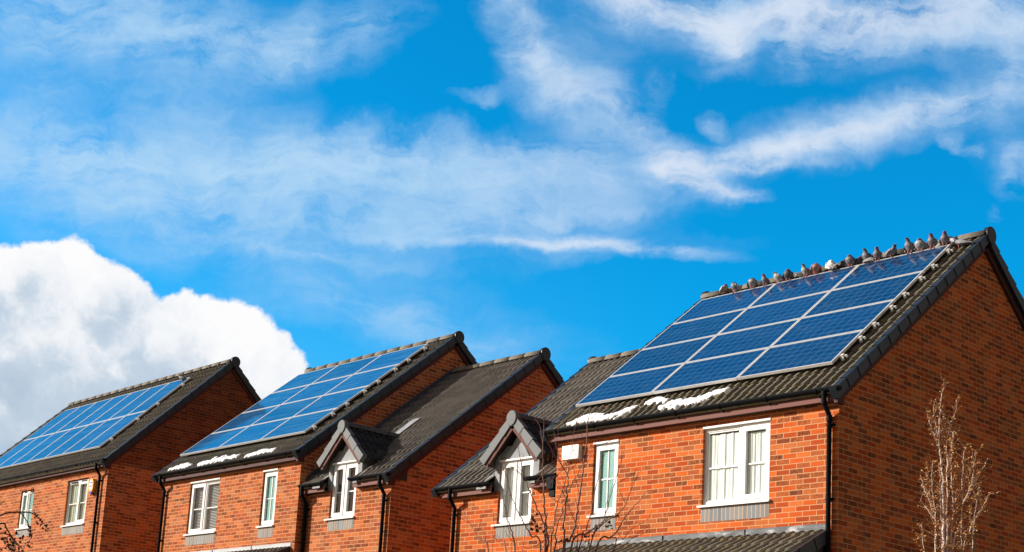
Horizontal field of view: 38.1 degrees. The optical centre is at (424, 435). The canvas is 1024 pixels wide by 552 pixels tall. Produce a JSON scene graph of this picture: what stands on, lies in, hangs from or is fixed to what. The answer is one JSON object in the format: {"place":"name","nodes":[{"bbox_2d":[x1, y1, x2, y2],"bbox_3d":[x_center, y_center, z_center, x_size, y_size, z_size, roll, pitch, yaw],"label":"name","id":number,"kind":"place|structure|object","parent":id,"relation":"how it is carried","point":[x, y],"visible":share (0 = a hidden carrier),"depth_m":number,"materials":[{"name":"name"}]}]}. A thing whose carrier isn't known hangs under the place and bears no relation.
{"place":"outdoors","nodes":[
{"label":"outdoors","id":0,"kind":"place"},
{"bbox_2d":[0,500,48,551],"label":"bare tree","id":1,"kind":"object","parent":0,"point":[11,539],"visible":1,"depth_m":9.19,"materials":[{"name":"brown plant"}]},
{"bbox_2d":[0,0,1023,454],"label":"sky","id":2,"kind":"structure","parent":0,"point":[284,188],"materials":[{"name":"blue"}]},
{"bbox_3d":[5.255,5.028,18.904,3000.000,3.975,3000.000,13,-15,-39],"label":"ground","id":3,"kind":"structure","parent":0,"visible":0},
{"bbox_2d":[0,356,261,551],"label":"brick house","id":4,"kind":"structure","parent":3,"relation":"on","point":[119,510],"depth_m":36.93,"materials":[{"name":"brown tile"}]},
{"bbox_2d":[14,490,33,529],"bbox_3d":[-10.422,1.965,38.692,0.160,1.022,0.850,13,-15,-38],"label":"window","id":5,"kind":"structure","parent":4,"relation":"in","point":[27,499],"depth_m":38.72,"materials":[{"name":"white plastic"}]},
{"bbox_2d":[60,479,88,526],"bbox_3d":[-8.335,1.727,36.751,0.840,1.610,1.610,13,-15,-38],"label":"window","id":6,"kind":"structure","parent":4,"relation":"in","point":[77,494],"depth_m":36.65,"materials":[{"name":"white plastic"}]},
{"bbox_2d":[88,478,96,493],"bbox_3d":[-8.072,1.242,35.889,0.096,0.370,0.240,13,-15,-39],"label":"alarm box","id":7,"kind":"object","parent":4,"relation":"attached to","point":[92,486],"visible":1,"depth_m":35.83,"materials":[{"name":"yellow plastic"}]},
{"bbox_2d":[0,377,190,468],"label":"solar array","id":8,"kind":"object","parent":4,"relation":"on","point":[99,424],"visible":1,"depth_m":39.89,"materials":[{"name":"glass"}]},
{"bbox_2d":[151,331,477,551],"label":"brick house","id":9,"kind":"structure","parent":3,"relation":"on","point":[251,503],"depth_m":31.35,"materials":[{"name":"brick"}]},
{"bbox_2d":[168,463,193,470],"bbox_3d":[-5.447,0.714,33.242,0.282,0.229,0.925,13,-15,-39],"label":"snow patch","id":10,"kind":"object","parent":9,"relation":"on","point":[185,465],"visible":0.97,"depth_m":33.16,"materials":[{"name":"white snow"}]},
{"bbox_2d":[183,478,219,535],"bbox_3d":[-4.544,1.634,32.438,0.840,1.640,1.700,13,-15,-39],"label":"window","id":11,"kind":"structure","parent":9,"relation":"in","point":[205,493],"depth_m":32.52,"materials":[{"name":"white plastic"}]},
{"bbox_2d":[197,454,239,466],"bbox_3d":[-4.435,0.538,32.081,0.373,0.320,1.575,13,-15,-39],"label":"snow patch","id":12,"kind":"object","parent":9,"relation":"on","point":[216,459],"visible":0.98,"depth_m":32.06,"materials":[{"name":"white snow"}]},
{"bbox_2d":[244,448,275,457],"bbox_3d":[-3.383,0.367,30.833,0.282,0.240,1.038,13,-15,-39],"label":"snow patch","id":13,"kind":"object","parent":9,"relation":"on","point":[262,451],"visible":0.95,"depth_m":30.79,"materials":[{"name":"white snow"}]},
{"bbox_2d":[255,468,277,527],"bbox_3d":[-3.179,1.300,30.334,0.160,1.202,0.595,13,-15,-39],"label":"window","id":14,"kind":"structure","parent":9,"relation":"in","point":[270,485],"depth_m":30.38,"materials":[{"name":"white plastic"}]},
{"bbox_2d":[180,343,428,455],"bbox_3d":[-2.738,-0.783,33.355,3.149,2.603,5.066,13,-15,-39],"label":"solar array","id":15,"kind":"object","parent":9,"relation":"on","point":[303,403],"visible":1,"depth_m":33.08,"materials":[{"name":"glass"}]},
{"bbox_2d":[298,347,563,551],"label":"brick house","id":16,"kind":"structure","parent":3,"relation":"on","point":[363,488],"depth_m":28.89,"materials":[{"name":"brick"}]},
{"bbox_2d":[324,449,387,520],"bbox_3d":[-1.289,1.136,28.947,0.840,1.580,1.320,13,-15,-39],"label":"window","id":17,"kind":"structure","parent":16,"relation":"in","point":[343,507],"depth_m":28.77,"materials":[{"name":"white plastic"}]},
{"bbox_2d":[430,348,640,551],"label":"brick house","id":18,"kind":"structure","parent":3,"relation":"on","point":[471,487],"depth_m":25.22,"materials":[{"name":"orange tile"}]},
{"bbox_2d":[491,444,557,526],"bbox_3d":[1.812,1.012,25.093,0.840,1.580,1.320,13,-15,-39],"label":"window","id":19,"kind":"structure","parent":18,"relation":"in","point":[519,490],"depth_m":24.90,"materials":[{"name":"white plastic"}]},
{"bbox_2d":[456,395,651,551],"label":"bare tree","id":20,"kind":"object","parent":3,"relation":"on","point":[546,539],"visible":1,"depth_m":12.02,"materials":[{"name":"brown plant"}]},
{"bbox_2d":[539,226,1023,551],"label":"brick house","id":21,"kind":"structure","parent":3,"relation":"on","point":[831,457],"depth_m":21.62,"materials":[{"name":"brick"}]},
{"bbox_2d":[562,444,582,460],"bbox_3d":[2.369,0.277,23.644,0.093,0.225,0.360,13,-15,-39],"label":"alarm box","id":22,"kind":"object","parent":21,"relation":"attached to","point":[566,451],"visible":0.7,"depth_m":23.59,"materials":[{"name":"white plastic"}]},
{"bbox_2d":[586,439,618,517],"bbox_3d":[2.838,0.687,23.097,0.160,1.202,0.595,13,-15,-39],"label":"window","id":23,"kind":"structure","parent":21,"relation":"in","point":[609,467],"depth_m":23.13,"materials":[{"name":"white plastic"}]},
{"bbox_2d":[566,405,640,425],"bbox_3d":[2.804,-0.276,23.410,0.393,0.330,1.388,13,-15,-39],"label":"snow patch","id":24,"kind":"object","parent":21,"relation":"on","point":[599,417],"visible":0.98,"depth_m":23.30,"materials":[{"name":"white snow"}]},
{"bbox_2d":[644,396,669,406],"bbox_3d":[3.629,-0.525,22.834,0.218,0.200,0.512,13,-15,-39],"label":"snow patch","id":25,"kind":"object","parent":21,"relation":"on","point":[657,400],"visible":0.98,"depth_m":22.82,"materials":[{"name":"white snow"}]},
{"bbox_2d":[658,387,730,411],"bbox_3d":[4.018,-0.526,22.124,1.196,0.346,0.332,-7,-16,43],"label":"snow patch","id":26,"kind":"object","parent":21,"relation":"on","point":[675,404],"visible":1,"depth_m":22.04,"materials":[{"name":"white snow"}]},
{"bbox_2d":[719,284,728,293],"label":"pigeon","id":27,"kind":"object","parent":21,"relation":"on","point":[724,288],"visible":1,"depth_m":26.66,"materials":[{"name":"grey"}]},
{"bbox_2d":[696,418,770,507],"bbox_3d":[4.749,0.473,21.406,0.840,1.640,1.700,13,-15,-39],"label":"window","id":28,"kind":"structure","parent":21,"relation":"in","point":[737,455],"depth_m":21.22,"materials":[{"name":"white plastic"}]},
{"bbox_2d":[575,244,952,406],"bbox_3d":[5.378,-1.726,23.610,3.158,2.610,5.055,13,-15,-39],"label":"solar array","id":29,"kind":"object","parent":21,"relation":"on","point":[822,319],"visible":1,"depth_m":23.30,"materials":[{"name":"glass"}]},
{"bbox_2d":[731,282,741,292],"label":"pigeon","id":30,"kind":"object","parent":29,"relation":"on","point":[735,287],"visible":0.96,"depth_m":26.11,"materials":[{"name":"grey"}]},
{"bbox_2d":[747,278,757,288],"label":"pigeon","id":31,"kind":"object","parent":29,"relation":"on","point":[752,283],"visible":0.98,"depth_m":25.84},
{"bbox_2d":[761,274,769,285],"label":"pigeon","id":32,"kind":"object","parent":29,"relation":"on","point":[765,281],"visible":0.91,"depth_m":25.65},
{"bbox_2d":[772,272,783,283],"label":"pigeon","id":33,"kind":"object","parent":29,"relation":"on","point":[778,278],"visible":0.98,"depth_m":25.42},
{"bbox_2d":[783,269,793,280],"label":"pigeon","id":34,"kind":"object","parent":29,"relation":"on","point":[788,274],"visible":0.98,"depth_m":25.27,"materials":[{"name":"grey"}]},
{"bbox_2d":[801,263,810,276],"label":"pigeon","id":35,"kind":"object","parent":29,"relation":"on","point":[805,271],"visible":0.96,"depth_m":25.02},
{"bbox_2d":[810,263,821,274],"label":"pigeon","id":36,"kind":"object","parent":29,"relation":"on","point":[815,268],"visible":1,"depth_m":24.86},
{"bbox_2d":[825,260,836,269],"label":"pigeon","id":37,"kind":"object","parent":29,"relation":"on","point":[831,264],"visible":1,"depth_m":24.61,"materials":[{"name":"white"}]},
{"bbox_2d":[844,255,856,266],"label":"pigeon","id":38,"kind":"object","parent":29,"relation":"on","point":[850,260],"visible":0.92,"depth_m":24.35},
{"bbox_2d":[862,257,876,262],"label":"pigeon","id":39,"kind":"object","parent":29,"relation":"on","point":[870,259],"visible":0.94,"depth_m":24.07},
{"bbox_2d":[885,244,896,257],"bbox_3d":[7.543,-2.959,23.846,0.168,0.203,0.347,6,-12,-10],"label":"pigeon","id":40,"kind":"object","parent":29,"relation":"on","point":[891,252],"visible":1,"depth_m":23.77,"materials":[{"name":"grey"}]},
{"bbox_2d":[904,237,915,253],"bbox_3d":[7.788,-3.012,23.606,0.243,0.258,0.218,3,-12,6],"label":"pigeon","id":41,"kind":"object","parent":29,"relation":"on","point":[908,246],"visible":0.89,"depth_m":23.55,"materials":[{"name":"grey"}]},
{"bbox_2d":[914,238,926,251],"bbox_3d":[7.886,-3.012,23.453,0.203,0.197,0.207,5,-12,-8],"label":"pigeon","id":42,"kind":"object","parent":29,"relation":"on","point":[920,244],"visible":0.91,"depth_m":23.39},
{"bbox_2d":[795,272,803,276],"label":"pigeon","id":43,"kind":"object","parent":21,"relation":"on","point":[800,274],"visible":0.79,"depth_m":25.12,"materials":[{"name":"grey"}]},
{"bbox_2d":[835,259,845,269],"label":"pigeon","id":44,"kind":"object","parent":21,"relation":"on","point":[840,264],"visible":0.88,"depth_m":24.59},
{"bbox_2d":[854,256,863,265],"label":"pigeon","id":45,"kind":"object","parent":21,"relation":"on","point":[858,261],"visible":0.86,"depth_m":24.32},
{"bbox_2d":[861,248,871,262],"bbox_3d":[7.276,-2.921,24.192,0.207,0.245,0.230,2,-12,8],"label":"pigeon","id":46,"kind":"object","parent":21,"relation":"on","point":[865,254],"visible":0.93,"depth_m":24.12,"materials":[{"name":"grey"}]},
{"bbox_2d":[872,246,882,260],"bbox_3d":[7.392,-2.935,24.049,0.216,0.230,0.194,8,-12,-18],"label":"pigeon","id":47,"kind":"object","parent":21,"relation":"on","point":[877,254],"visible":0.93,"depth_m":23.98,"materials":[{"name":"grey"}]},
{"bbox_2d":[926,233,937,248],"bbox_3d":[8.037,-3.046,23.313,0.226,0.240,0.204,6,-12,-8],"label":"pigeon","id":48,"kind":"object","parent":21,"relation":"on","point":[932,241],"visible":0.91,"depth_m":23.24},
{"bbox_2d":[939,231,950,245],"bbox_3d":[8.171,-3.065,23.151,0.194,0.230,0.216,7,-12,-16],"label":"pigeon","id":49,"kind":"object","parent":21,"relation":"on","point":[944,239],"visible":0.88,"depth_m":23.08,"materials":[{"name":"grey"}]},
{"bbox_2d":[948,236,960,246],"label":"pigeon","id":50,"kind":"object","parent":21,"relation":"on","point":[951,239],"visible":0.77,"depth_m":23.21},
{"bbox_2d":[953,237,971,248],"bbox_3d":[8.376,-3.018,22.997,0.183,0.222,0.379,9,-13,-24],"label":"pigeon","id":51,"kind":"object","parent":21,"relation":"on","point":[960,242],"visible":1,"depth_m":22.94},
{"bbox_2d":[909,373,1000,551],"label":"bare tree","id":52,"kind":"object","parent":3,"relation":"on","point":[943,502],"visible":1,"depth_m":13.89,"materials":[{"name":"plant"}]}
]}

